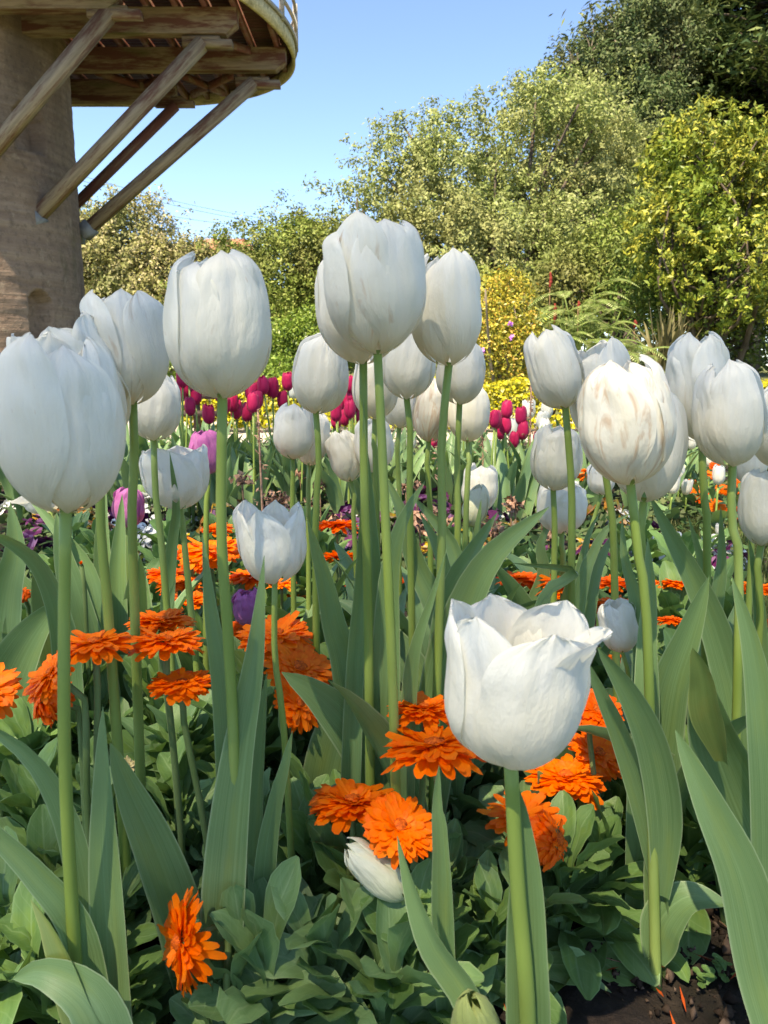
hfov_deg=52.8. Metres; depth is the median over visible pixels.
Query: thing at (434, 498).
pansy
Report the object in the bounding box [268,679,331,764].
marigold plant
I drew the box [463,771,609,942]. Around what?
marigold plant
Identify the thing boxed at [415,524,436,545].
pansy
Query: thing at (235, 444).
tulip plant
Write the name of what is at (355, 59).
sky
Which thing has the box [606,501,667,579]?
marigold plant
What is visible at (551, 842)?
marigold
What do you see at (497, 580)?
marigold plant
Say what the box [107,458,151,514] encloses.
tulip plant
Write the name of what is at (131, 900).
marigold plant
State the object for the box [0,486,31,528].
tulip plant
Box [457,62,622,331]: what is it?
broadleaf tree
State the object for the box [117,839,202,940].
marigold plant
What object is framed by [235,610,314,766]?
marigold
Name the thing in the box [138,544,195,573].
marigold plant
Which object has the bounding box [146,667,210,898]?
marigold
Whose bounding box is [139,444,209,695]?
white tulip
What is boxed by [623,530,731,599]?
marigold plant
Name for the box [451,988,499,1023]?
tulip bud
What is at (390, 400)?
white tulip
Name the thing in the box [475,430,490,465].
dry flower spike
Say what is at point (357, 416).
crimson tulip
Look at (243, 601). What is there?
purple tulip
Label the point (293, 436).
white tulip
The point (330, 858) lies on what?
marigold plant
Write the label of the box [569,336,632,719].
white tulip
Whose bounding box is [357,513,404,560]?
pansy
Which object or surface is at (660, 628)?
marigold plant
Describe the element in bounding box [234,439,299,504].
tulip plant
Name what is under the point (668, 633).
marigold plant
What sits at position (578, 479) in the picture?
marigold
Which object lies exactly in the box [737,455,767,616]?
white tulip
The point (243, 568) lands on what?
marigold plant
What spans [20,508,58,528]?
pansy
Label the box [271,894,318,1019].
marigold plant
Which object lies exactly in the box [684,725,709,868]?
marigold plant
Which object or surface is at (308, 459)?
white tulip
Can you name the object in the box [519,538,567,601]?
marigold plant
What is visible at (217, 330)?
white tulip
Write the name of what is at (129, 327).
white tulip
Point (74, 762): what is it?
marigold plant
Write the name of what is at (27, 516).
tulip plant
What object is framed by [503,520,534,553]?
pansy
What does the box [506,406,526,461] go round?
crimson tulip
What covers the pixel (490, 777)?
marigold plant
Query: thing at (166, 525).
marigold plant
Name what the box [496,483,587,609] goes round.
white tulip
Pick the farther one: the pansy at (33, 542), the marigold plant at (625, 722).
the pansy at (33, 542)
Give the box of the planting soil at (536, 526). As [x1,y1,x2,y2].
[0,442,767,575]
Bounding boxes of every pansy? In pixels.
[1,531,52,569]
[5,518,49,547]
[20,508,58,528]
[20,514,45,537]
[25,536,52,578]
[72,507,95,520]
[86,504,110,519]
[87,520,92,529]
[108,505,149,538]
[149,507,165,520]
[196,502,235,536]
[201,509,230,528]
[325,501,350,531]
[326,513,357,551]
[338,504,359,539]
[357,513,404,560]
[380,511,422,535]
[403,494,437,524]
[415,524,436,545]
[420,486,454,514]
[421,542,435,578]
[435,508,453,518]
[461,506,509,530]
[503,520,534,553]
[564,538,601,566]
[567,539,607,561]
[651,520,659,532]
[711,540,747,577]
[711,556,744,592]
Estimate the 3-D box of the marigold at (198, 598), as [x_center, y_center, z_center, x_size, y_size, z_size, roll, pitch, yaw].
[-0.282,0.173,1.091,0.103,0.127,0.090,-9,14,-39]
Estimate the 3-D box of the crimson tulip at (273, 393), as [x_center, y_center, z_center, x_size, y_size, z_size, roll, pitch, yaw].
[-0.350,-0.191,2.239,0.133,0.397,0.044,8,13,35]
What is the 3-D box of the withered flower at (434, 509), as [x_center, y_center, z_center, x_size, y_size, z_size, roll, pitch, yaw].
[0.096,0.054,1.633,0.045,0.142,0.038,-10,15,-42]
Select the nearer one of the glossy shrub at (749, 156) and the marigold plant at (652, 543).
the marigold plant at (652, 543)
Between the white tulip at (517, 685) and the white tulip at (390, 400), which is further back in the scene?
the white tulip at (390, 400)
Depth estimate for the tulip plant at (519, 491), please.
2.06 m
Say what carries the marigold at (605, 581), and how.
on the bed soil at (602, 1006)
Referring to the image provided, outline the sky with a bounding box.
[72,0,767,365]
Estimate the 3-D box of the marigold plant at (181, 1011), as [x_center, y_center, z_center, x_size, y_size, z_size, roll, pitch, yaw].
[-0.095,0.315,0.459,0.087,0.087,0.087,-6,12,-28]
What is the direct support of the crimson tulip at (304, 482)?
on the planting soil at (536, 526)
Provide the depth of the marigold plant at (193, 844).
0.61 m
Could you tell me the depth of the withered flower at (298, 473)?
2.16 m
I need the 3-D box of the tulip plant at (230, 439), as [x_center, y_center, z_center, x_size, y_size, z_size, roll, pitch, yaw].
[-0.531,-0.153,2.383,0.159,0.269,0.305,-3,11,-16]
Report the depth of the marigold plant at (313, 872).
0.55 m
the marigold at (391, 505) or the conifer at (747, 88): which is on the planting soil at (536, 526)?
the marigold at (391, 505)
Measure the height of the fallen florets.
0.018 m
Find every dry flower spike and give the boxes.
[249,409,279,510]
[432,440,445,479]
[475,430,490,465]
[521,385,535,445]
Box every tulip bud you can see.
[344,767,454,1023]
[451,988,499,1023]
[462,483,489,542]
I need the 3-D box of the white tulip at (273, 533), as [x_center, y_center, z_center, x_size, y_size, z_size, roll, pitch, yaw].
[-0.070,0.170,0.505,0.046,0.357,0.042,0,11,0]
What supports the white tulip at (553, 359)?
on the bed soil at (602, 1006)
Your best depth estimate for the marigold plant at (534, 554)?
1.37 m
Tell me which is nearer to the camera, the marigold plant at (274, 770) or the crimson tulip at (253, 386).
the marigold plant at (274, 770)
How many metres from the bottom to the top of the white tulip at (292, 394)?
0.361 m
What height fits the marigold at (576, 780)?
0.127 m
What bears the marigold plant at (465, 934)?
on the bed soil at (602, 1006)
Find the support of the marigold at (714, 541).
on the planting soil at (536, 526)
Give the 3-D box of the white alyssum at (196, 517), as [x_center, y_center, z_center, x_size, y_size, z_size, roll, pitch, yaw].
[-0.524,-0.005,2.124,0.159,0.087,0.156,7,13,33]
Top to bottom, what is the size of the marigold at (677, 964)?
0.193 m
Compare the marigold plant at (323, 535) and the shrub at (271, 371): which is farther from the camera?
the shrub at (271, 371)
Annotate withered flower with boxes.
[108,522,114,530]
[229,470,253,499]
[263,490,278,504]
[277,491,289,508]
[295,469,305,488]
[312,479,326,517]
[328,512,347,536]
[396,479,405,499]
[413,480,423,510]
[413,511,425,548]
[416,523,427,541]
[421,506,437,531]
[446,517,453,526]
[481,518,494,529]
[491,518,504,539]
[501,494,522,526]
[505,499,525,523]
[546,531,551,547]
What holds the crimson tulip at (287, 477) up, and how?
on the planting soil at (536, 526)
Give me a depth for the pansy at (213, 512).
1.97 m
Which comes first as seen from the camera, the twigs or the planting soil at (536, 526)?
the twigs
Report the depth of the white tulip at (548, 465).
0.73 m
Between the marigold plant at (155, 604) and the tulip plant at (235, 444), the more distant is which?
the tulip plant at (235, 444)
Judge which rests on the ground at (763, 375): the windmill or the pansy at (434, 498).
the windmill
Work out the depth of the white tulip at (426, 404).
0.79 m
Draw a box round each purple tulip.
[109,487,202,703]
[126,430,250,699]
[231,587,256,624]
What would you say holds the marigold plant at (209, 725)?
on the bed soil at (602, 1006)
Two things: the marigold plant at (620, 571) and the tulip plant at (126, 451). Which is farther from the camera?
the tulip plant at (126, 451)
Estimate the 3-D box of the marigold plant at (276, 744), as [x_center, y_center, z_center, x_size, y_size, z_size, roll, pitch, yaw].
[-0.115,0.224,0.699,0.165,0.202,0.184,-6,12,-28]
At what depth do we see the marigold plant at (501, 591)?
1.10 m
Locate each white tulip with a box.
[0,331,132,1023]
[0,494,120,753]
[6,310,137,954]
[79,288,169,921]
[110,249,292,994]
[137,375,180,704]
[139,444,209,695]
[196,333,348,739]
[232,500,306,858]
[265,412,355,643]
[273,402,343,644]
[282,248,548,814]
[289,387,298,461]
[303,260,424,838]
[322,209,446,800]
[324,430,405,591]
[331,394,411,690]
[334,418,407,618]
[339,343,485,691]
[352,356,406,613]
[382,333,495,819]
[397,593,611,1023]
[399,378,536,636]
[406,436,416,448]
[448,387,520,600]
[461,441,471,457]
[461,463,550,591]
[490,325,628,783]
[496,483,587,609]
[507,418,517,436]
[507,464,614,603]
[522,399,535,446]
[524,404,552,449]
[524,410,548,450]
[530,424,619,702]
[538,418,550,429]
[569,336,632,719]
[576,354,767,1023]
[577,359,767,925]
[597,597,637,678]
[617,392,745,909]
[650,479,693,512]
[651,331,747,751]
[657,476,679,521]
[664,466,692,509]
[688,436,695,476]
[688,468,767,666]
[706,457,713,487]
[711,464,727,529]
[715,523,765,557]
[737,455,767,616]
[755,387,767,465]
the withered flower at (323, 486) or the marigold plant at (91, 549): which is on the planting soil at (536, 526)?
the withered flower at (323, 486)
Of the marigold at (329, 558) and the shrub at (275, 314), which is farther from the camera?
the shrub at (275, 314)
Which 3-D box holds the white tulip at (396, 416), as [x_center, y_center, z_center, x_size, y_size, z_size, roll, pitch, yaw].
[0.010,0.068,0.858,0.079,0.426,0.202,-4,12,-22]
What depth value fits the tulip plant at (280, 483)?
2.05 m
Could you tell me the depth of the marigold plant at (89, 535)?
1.37 m
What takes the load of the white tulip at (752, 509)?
on the bed soil at (602, 1006)
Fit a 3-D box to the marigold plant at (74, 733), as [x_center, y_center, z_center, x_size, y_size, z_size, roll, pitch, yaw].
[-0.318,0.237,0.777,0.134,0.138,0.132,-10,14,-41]
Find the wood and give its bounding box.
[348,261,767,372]
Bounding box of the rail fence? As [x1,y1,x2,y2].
[175,394,216,432]
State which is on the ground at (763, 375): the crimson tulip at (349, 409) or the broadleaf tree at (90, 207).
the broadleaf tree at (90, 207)
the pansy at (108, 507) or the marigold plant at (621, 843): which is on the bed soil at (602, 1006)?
the marigold plant at (621, 843)
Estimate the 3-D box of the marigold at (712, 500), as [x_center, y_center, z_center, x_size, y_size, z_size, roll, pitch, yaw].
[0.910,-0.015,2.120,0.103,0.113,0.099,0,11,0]
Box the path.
[128,415,577,441]
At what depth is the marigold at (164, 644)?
0.51 m
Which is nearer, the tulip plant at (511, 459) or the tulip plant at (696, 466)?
the tulip plant at (511, 459)
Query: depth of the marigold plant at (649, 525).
1.50 m
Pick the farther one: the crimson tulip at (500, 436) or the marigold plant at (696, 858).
the crimson tulip at (500, 436)
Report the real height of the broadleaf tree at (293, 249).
5.531 m
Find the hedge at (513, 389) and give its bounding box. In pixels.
[181,376,767,429]
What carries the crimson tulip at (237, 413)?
on the planting soil at (536, 526)
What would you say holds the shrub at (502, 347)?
on the ground at (763, 375)
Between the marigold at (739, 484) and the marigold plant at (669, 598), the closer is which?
the marigold plant at (669, 598)
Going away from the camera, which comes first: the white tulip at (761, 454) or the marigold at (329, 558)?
the white tulip at (761, 454)
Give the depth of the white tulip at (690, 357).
0.58 m
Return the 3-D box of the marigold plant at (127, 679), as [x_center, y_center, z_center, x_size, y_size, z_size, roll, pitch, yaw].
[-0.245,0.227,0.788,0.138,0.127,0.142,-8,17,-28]
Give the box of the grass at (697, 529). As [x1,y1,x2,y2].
[647,512,767,615]
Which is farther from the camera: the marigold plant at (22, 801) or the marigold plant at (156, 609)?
the marigold plant at (156, 609)
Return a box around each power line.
[84,181,262,222]
[87,177,267,219]
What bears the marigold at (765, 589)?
on the bed soil at (602, 1006)
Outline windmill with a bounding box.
[0,0,297,352]
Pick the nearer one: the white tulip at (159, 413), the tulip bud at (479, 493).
the white tulip at (159, 413)
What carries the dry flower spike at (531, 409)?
on the planting soil at (536, 526)
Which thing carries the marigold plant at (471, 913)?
on the bed soil at (602, 1006)
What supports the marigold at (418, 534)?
on the planting soil at (536, 526)
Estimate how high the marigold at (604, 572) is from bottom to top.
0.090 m
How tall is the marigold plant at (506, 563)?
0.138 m
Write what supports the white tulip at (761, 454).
on the bed soil at (602, 1006)
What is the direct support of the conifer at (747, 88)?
on the ground at (763, 375)
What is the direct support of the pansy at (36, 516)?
on the planting soil at (536, 526)
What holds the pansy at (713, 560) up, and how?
on the bed soil at (602, 1006)
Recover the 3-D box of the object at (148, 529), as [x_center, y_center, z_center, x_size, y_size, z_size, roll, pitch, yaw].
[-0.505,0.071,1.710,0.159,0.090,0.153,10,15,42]
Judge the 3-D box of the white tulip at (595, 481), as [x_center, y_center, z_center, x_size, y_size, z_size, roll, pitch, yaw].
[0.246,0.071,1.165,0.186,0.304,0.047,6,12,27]
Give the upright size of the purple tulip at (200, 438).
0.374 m
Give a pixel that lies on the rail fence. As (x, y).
(199, 412)
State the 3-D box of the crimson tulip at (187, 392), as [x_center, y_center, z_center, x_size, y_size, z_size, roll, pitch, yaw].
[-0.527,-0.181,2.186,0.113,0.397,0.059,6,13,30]
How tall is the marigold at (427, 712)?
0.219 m
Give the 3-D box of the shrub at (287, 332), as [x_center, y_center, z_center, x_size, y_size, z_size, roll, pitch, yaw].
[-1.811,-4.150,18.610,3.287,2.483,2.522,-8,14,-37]
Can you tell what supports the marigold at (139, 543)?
on the bed soil at (602, 1006)
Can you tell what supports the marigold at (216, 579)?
on the bed soil at (602, 1006)
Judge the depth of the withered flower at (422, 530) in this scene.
1.59 m
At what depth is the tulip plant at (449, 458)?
2.32 m
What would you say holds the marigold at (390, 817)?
on the bed soil at (602, 1006)
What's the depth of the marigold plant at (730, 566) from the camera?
1.09 m
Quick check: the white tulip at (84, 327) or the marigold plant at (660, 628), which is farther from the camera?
the marigold plant at (660, 628)
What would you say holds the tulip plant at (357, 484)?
on the planting soil at (536, 526)
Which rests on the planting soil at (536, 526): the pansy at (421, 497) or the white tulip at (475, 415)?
the pansy at (421, 497)
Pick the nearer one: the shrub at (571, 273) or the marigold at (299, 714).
the marigold at (299, 714)
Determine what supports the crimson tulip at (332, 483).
on the planting soil at (536, 526)
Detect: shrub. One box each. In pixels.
[129,272,303,369]
[167,346,295,400]
[264,300,351,377]
[300,250,587,373]
[477,259,549,406]
[498,175,681,345]
[591,153,767,379]
[621,92,767,343]
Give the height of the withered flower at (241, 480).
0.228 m
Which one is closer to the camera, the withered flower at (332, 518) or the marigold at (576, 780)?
the marigold at (576, 780)
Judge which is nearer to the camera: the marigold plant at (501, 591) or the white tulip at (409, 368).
the white tulip at (409, 368)
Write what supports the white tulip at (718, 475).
on the planting soil at (536, 526)
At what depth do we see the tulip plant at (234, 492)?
2.00 m
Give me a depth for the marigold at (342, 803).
0.50 m
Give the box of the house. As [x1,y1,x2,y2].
[202,239,255,253]
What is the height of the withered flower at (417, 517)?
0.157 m
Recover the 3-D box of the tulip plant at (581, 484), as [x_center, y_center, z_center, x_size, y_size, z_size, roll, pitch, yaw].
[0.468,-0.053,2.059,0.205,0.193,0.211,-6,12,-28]
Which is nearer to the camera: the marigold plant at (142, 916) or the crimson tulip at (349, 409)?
the marigold plant at (142, 916)
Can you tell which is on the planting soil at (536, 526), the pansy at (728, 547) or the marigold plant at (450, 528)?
the pansy at (728, 547)
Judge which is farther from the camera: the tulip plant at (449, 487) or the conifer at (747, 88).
the conifer at (747, 88)
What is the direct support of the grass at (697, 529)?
on the lawn
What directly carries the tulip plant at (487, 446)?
on the planting soil at (536, 526)
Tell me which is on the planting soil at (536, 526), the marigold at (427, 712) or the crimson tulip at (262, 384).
the crimson tulip at (262, 384)
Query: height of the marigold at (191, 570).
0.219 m
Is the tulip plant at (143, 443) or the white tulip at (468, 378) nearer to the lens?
the white tulip at (468, 378)
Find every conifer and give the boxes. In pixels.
[536,0,767,372]
[551,0,767,355]
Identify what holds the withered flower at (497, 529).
on the bed soil at (602, 1006)
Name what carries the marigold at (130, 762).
on the bed soil at (602, 1006)
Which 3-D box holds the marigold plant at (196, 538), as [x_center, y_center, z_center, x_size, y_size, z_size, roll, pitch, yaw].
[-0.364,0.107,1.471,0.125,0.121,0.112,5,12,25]
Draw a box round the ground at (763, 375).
[181,366,767,414]
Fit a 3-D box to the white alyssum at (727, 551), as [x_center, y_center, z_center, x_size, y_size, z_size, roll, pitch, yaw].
[0.710,0.087,1.653,0.139,0.080,0.142,-8,14,-38]
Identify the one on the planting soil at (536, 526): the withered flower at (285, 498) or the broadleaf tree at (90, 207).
the withered flower at (285, 498)
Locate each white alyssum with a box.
[0,499,15,514]
[108,492,165,526]
[111,518,152,547]
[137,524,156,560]
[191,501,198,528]
[595,509,629,534]
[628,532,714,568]
[701,534,746,570]
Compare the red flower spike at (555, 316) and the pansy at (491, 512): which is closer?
the pansy at (491, 512)
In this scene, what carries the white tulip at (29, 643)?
on the bed soil at (602, 1006)
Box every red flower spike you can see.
[549,272,552,326]
[553,303,556,323]
[633,320,636,343]
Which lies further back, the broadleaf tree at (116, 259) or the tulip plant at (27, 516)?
the broadleaf tree at (116, 259)
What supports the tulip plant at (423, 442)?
on the planting soil at (536, 526)
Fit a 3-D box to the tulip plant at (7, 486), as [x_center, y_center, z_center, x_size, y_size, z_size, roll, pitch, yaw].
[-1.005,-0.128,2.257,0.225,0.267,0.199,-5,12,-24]
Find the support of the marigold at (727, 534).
on the planting soil at (536, 526)
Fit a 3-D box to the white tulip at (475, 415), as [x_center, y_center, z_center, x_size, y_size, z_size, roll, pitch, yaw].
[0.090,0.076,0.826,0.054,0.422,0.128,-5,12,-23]
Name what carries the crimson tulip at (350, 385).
on the planting soil at (536, 526)
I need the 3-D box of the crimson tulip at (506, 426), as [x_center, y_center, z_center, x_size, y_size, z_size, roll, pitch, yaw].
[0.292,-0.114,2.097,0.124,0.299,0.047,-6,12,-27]
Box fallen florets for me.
[504,864,735,1023]
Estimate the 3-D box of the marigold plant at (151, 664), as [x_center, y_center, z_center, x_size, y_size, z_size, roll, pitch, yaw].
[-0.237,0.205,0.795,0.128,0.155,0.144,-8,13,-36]
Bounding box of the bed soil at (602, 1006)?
[14,584,749,1023]
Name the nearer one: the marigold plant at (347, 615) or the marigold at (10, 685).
the marigold at (10, 685)
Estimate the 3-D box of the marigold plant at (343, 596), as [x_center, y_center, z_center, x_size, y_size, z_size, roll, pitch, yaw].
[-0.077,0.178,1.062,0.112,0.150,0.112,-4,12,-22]
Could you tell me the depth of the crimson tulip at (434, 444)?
2.21 m
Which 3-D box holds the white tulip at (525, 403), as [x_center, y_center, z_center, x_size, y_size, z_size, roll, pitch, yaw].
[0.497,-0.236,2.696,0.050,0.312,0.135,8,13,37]
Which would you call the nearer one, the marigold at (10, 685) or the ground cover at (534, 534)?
the marigold at (10, 685)
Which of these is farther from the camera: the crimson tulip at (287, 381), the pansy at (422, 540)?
the crimson tulip at (287, 381)
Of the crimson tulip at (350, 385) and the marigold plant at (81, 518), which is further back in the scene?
the crimson tulip at (350, 385)
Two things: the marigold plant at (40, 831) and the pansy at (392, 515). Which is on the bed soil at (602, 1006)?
the marigold plant at (40, 831)
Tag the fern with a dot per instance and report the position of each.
(583, 322)
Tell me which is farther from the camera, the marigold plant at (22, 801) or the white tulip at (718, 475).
the white tulip at (718, 475)
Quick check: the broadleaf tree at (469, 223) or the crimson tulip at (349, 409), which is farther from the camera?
the broadleaf tree at (469, 223)
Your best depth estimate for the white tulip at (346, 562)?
0.90 m
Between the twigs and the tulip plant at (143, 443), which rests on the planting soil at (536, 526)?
the tulip plant at (143, 443)
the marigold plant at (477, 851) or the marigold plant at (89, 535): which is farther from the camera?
the marigold plant at (89, 535)
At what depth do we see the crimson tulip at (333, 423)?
2.27 m
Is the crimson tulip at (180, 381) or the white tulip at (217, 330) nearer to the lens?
the white tulip at (217, 330)
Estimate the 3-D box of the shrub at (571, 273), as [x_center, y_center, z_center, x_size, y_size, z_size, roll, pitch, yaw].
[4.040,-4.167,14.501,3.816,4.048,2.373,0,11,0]
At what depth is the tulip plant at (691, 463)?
2.39 m
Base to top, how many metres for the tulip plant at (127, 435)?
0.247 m
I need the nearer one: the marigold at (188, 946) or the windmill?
the marigold at (188, 946)
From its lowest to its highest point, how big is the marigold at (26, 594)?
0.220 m
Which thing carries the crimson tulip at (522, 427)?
on the planting soil at (536, 526)
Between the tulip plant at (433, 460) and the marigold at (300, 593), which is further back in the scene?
the tulip plant at (433, 460)
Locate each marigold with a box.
[0,662,22,818]
[22,587,30,615]
[22,643,157,1005]
[30,682,142,995]
[56,628,171,989]
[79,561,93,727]
[113,755,191,873]
[117,608,215,869]
[127,626,205,1023]
[137,537,148,562]
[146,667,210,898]
[147,567,183,628]
[153,575,202,614]
[157,886,231,1023]
[175,590,202,627]
[177,550,193,631]
[178,536,240,682]
[178,559,217,613]
[193,539,241,591]
[200,522,232,536]
[200,561,230,617]
[229,569,278,590]
[233,621,244,640]
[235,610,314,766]
[263,641,332,769]
[266,578,296,609]
[273,677,317,759]
[286,591,311,598]
[308,778,393,895]
[319,519,358,613]
[323,550,352,629]
[337,791,481,993]
[380,725,505,997]
[387,691,475,884]
[389,498,405,522]
[402,576,407,615]
[414,526,424,539]
[471,810,586,1002]
[477,790,610,992]
[495,570,536,589]
[524,753,613,852]
[535,574,600,595]
[568,731,625,826]
[575,469,593,497]
[577,473,586,492]
[579,688,690,982]
[595,574,626,653]
[596,595,627,687]
[600,565,608,590]
[657,578,683,589]
[657,615,681,655]
[679,475,714,512]
[689,478,711,505]
[693,468,711,503]
[696,527,728,553]
[698,486,727,520]
[708,462,726,497]
[713,528,747,554]
[715,484,738,517]
[725,482,740,521]
[736,478,739,497]
[744,581,767,610]
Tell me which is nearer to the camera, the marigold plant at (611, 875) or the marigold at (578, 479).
the marigold plant at (611, 875)
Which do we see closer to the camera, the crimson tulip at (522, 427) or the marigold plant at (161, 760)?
the marigold plant at (161, 760)
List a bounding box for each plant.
[0,467,14,506]
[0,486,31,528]
[0,662,118,760]
[0,695,78,821]
[0,724,44,816]
[0,737,81,846]
[0,804,143,997]
[0,826,51,1023]
[0,870,163,1023]
[11,485,86,518]
[19,821,145,963]
[21,609,26,620]
[29,536,88,576]
[30,511,89,571]
[42,516,89,554]
[42,721,77,744]
[44,736,115,814]
[73,763,153,833]
[78,519,146,566]
[80,542,93,553]
[89,697,146,748]
[92,669,146,724]
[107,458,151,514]
[107,472,138,513]
[109,702,213,771]
[112,689,211,783]
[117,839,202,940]
[119,439,180,510]
[120,442,128,474]
[120,651,163,714]
[126,423,150,448]
[126,435,171,452]
[127,954,173,1023]
[130,667,163,725]
[134,735,214,834]
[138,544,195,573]
[139,507,195,562]
[145,558,181,602]
[150,592,159,605]
[153,605,159,612]
[157,419,195,447]
[157,427,189,448]
[159,592,185,628]
[165,800,211,867]
[169,970,223,1023]
[171,977,285,983]
[172,421,215,442]
[173,877,427,1023]
[179,535,199,543]
[182,605,265,678]
[184,419,233,446]
[184,760,271,811]
[185,717,213,758]
[188,855,376,1023]
[190,637,309,771]
[192,767,284,888]
[196,425,243,514]
[199,456,255,516]
[201,513,235,540]
[202,581,268,617]
[212,447,280,502]
[214,556,255,590]
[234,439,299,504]
[239,417,296,459]
[247,452,328,505]
[255,552,333,597]
[264,722,307,780]
[265,577,305,616]
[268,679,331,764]
[269,439,297,468]
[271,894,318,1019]
[272,820,462,1023]
[272,877,495,1023]
[276,771,341,898]
[283,752,328,803]
[290,561,350,620]
[295,769,348,863]
[303,498,335,589]
[311,465,314,493]
[312,644,400,725]
[319,534,347,584]
[327,818,476,919]
[336,858,500,1023]
[339,591,350,626]
[347,466,413,521]
[388,431,425,479]
[388,443,406,477]
[388,458,437,495]
[388,458,465,496]
[390,441,431,513]
[393,431,480,478]
[401,427,425,465]
[406,447,447,476]
[419,433,448,472]
[419,453,487,513]
[423,445,473,504]
[423,446,453,475]
[424,518,462,576]
[424,808,505,999]
[446,434,528,471]
[446,438,525,460]
[446,758,498,864]
[446,773,478,819]
[451,425,542,525]
[454,850,566,1023]
[459,762,526,820]
[463,766,503,793]
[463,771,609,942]
[482,790,641,1000]
[486,770,624,866]
[494,563,507,595]
[494,578,506,597]
[495,554,529,590]
[498,527,535,569]
[505,441,582,514]
[507,438,538,511]
[507,455,513,465]
[509,548,550,586]
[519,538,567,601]
[546,536,576,571]
[550,415,578,433]
[559,790,659,986]
[576,431,598,506]
[579,479,587,490]
[579,497,629,537]
[590,644,612,688]
[596,589,675,655]
[600,773,686,880]
[601,532,635,569]
[605,539,657,596]
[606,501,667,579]
[619,303,703,370]
[620,469,687,513]
[621,709,630,733]
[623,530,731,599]
[623,807,721,964]
[630,519,659,562]
[656,560,713,650]
[657,627,700,724]
[658,450,698,500]
[670,571,752,619]
[679,451,697,494]
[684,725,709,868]
[691,449,711,477]
[711,556,733,580]
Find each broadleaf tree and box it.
[79,179,247,306]
[79,185,129,239]
[154,189,353,351]
[298,53,673,380]
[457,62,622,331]
[532,0,736,364]
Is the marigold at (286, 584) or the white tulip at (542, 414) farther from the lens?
the white tulip at (542, 414)
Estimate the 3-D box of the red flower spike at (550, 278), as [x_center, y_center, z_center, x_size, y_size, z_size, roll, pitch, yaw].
[2.180,-2.338,10.243,0.048,1.615,0.048,0,11,0]
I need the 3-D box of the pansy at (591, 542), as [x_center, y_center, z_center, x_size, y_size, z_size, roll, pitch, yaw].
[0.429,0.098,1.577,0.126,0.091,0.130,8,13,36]
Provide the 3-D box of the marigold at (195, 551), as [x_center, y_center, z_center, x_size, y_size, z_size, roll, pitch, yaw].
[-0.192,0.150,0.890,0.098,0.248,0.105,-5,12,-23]
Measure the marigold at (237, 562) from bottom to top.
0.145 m
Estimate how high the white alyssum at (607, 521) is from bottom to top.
0.075 m
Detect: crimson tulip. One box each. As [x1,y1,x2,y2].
[170,388,201,444]
[171,373,191,513]
[176,382,195,531]
[180,386,185,432]
[184,396,211,528]
[185,386,190,447]
[187,385,190,435]
[202,403,214,429]
[215,398,230,479]
[226,398,233,501]
[230,395,244,490]
[230,399,242,451]
[232,381,275,459]
[232,422,245,461]
[241,402,251,460]
[242,377,278,456]
[243,392,275,510]
[245,388,276,454]
[250,389,271,482]
[251,375,280,503]
[264,436,302,505]
[268,371,300,501]
[272,390,287,505]
[295,405,306,505]
[315,401,343,473]
[321,404,343,513]
[325,399,355,505]
[328,419,340,458]
[340,409,348,429]
[347,375,359,483]
[347,392,357,480]
[353,411,358,431]
[430,439,437,492]
[460,409,501,472]
[467,429,488,463]
[480,399,516,494]
[483,410,499,519]
[497,428,503,442]
[499,417,511,468]
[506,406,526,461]
[509,431,518,455]
[517,421,528,469]
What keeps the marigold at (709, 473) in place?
on the planting soil at (536, 526)
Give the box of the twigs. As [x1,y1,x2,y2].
[559,920,726,961]
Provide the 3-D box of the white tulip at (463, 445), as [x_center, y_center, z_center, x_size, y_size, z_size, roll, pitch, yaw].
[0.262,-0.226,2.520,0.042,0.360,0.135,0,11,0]
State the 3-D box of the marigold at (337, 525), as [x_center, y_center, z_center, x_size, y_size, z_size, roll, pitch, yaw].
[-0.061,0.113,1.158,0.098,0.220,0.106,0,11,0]
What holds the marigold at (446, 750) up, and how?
on the bed soil at (602, 1006)
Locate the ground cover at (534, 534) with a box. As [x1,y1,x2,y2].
[0,429,767,579]
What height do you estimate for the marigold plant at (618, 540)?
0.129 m
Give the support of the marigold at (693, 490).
on the planting soil at (536, 526)
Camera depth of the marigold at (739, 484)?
2.13 m
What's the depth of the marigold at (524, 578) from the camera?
0.88 m
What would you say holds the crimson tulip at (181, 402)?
on the planting soil at (536, 526)
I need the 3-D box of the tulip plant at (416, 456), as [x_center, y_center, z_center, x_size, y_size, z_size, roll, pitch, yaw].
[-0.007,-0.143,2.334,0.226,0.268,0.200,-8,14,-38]
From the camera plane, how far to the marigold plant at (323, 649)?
0.77 m
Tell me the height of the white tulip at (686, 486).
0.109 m
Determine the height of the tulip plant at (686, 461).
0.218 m
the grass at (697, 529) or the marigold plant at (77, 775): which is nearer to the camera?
the marigold plant at (77, 775)
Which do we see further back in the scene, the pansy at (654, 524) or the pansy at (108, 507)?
the pansy at (108, 507)
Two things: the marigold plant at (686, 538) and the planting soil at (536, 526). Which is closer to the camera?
the marigold plant at (686, 538)
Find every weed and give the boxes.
[692,964,715,988]
[704,953,736,982]
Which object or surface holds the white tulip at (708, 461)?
on the planting soil at (536, 526)
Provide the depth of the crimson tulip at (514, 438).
2.23 m
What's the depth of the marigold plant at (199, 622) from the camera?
0.88 m
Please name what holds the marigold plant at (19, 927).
on the bed soil at (602, 1006)
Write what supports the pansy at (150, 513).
on the planting soil at (536, 526)
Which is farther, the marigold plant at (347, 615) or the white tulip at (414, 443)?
the white tulip at (414, 443)
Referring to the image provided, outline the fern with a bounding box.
[498,278,669,376]
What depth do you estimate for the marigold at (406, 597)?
0.99 m
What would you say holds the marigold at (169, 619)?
on the bed soil at (602, 1006)
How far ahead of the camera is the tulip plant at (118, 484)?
2.20 m

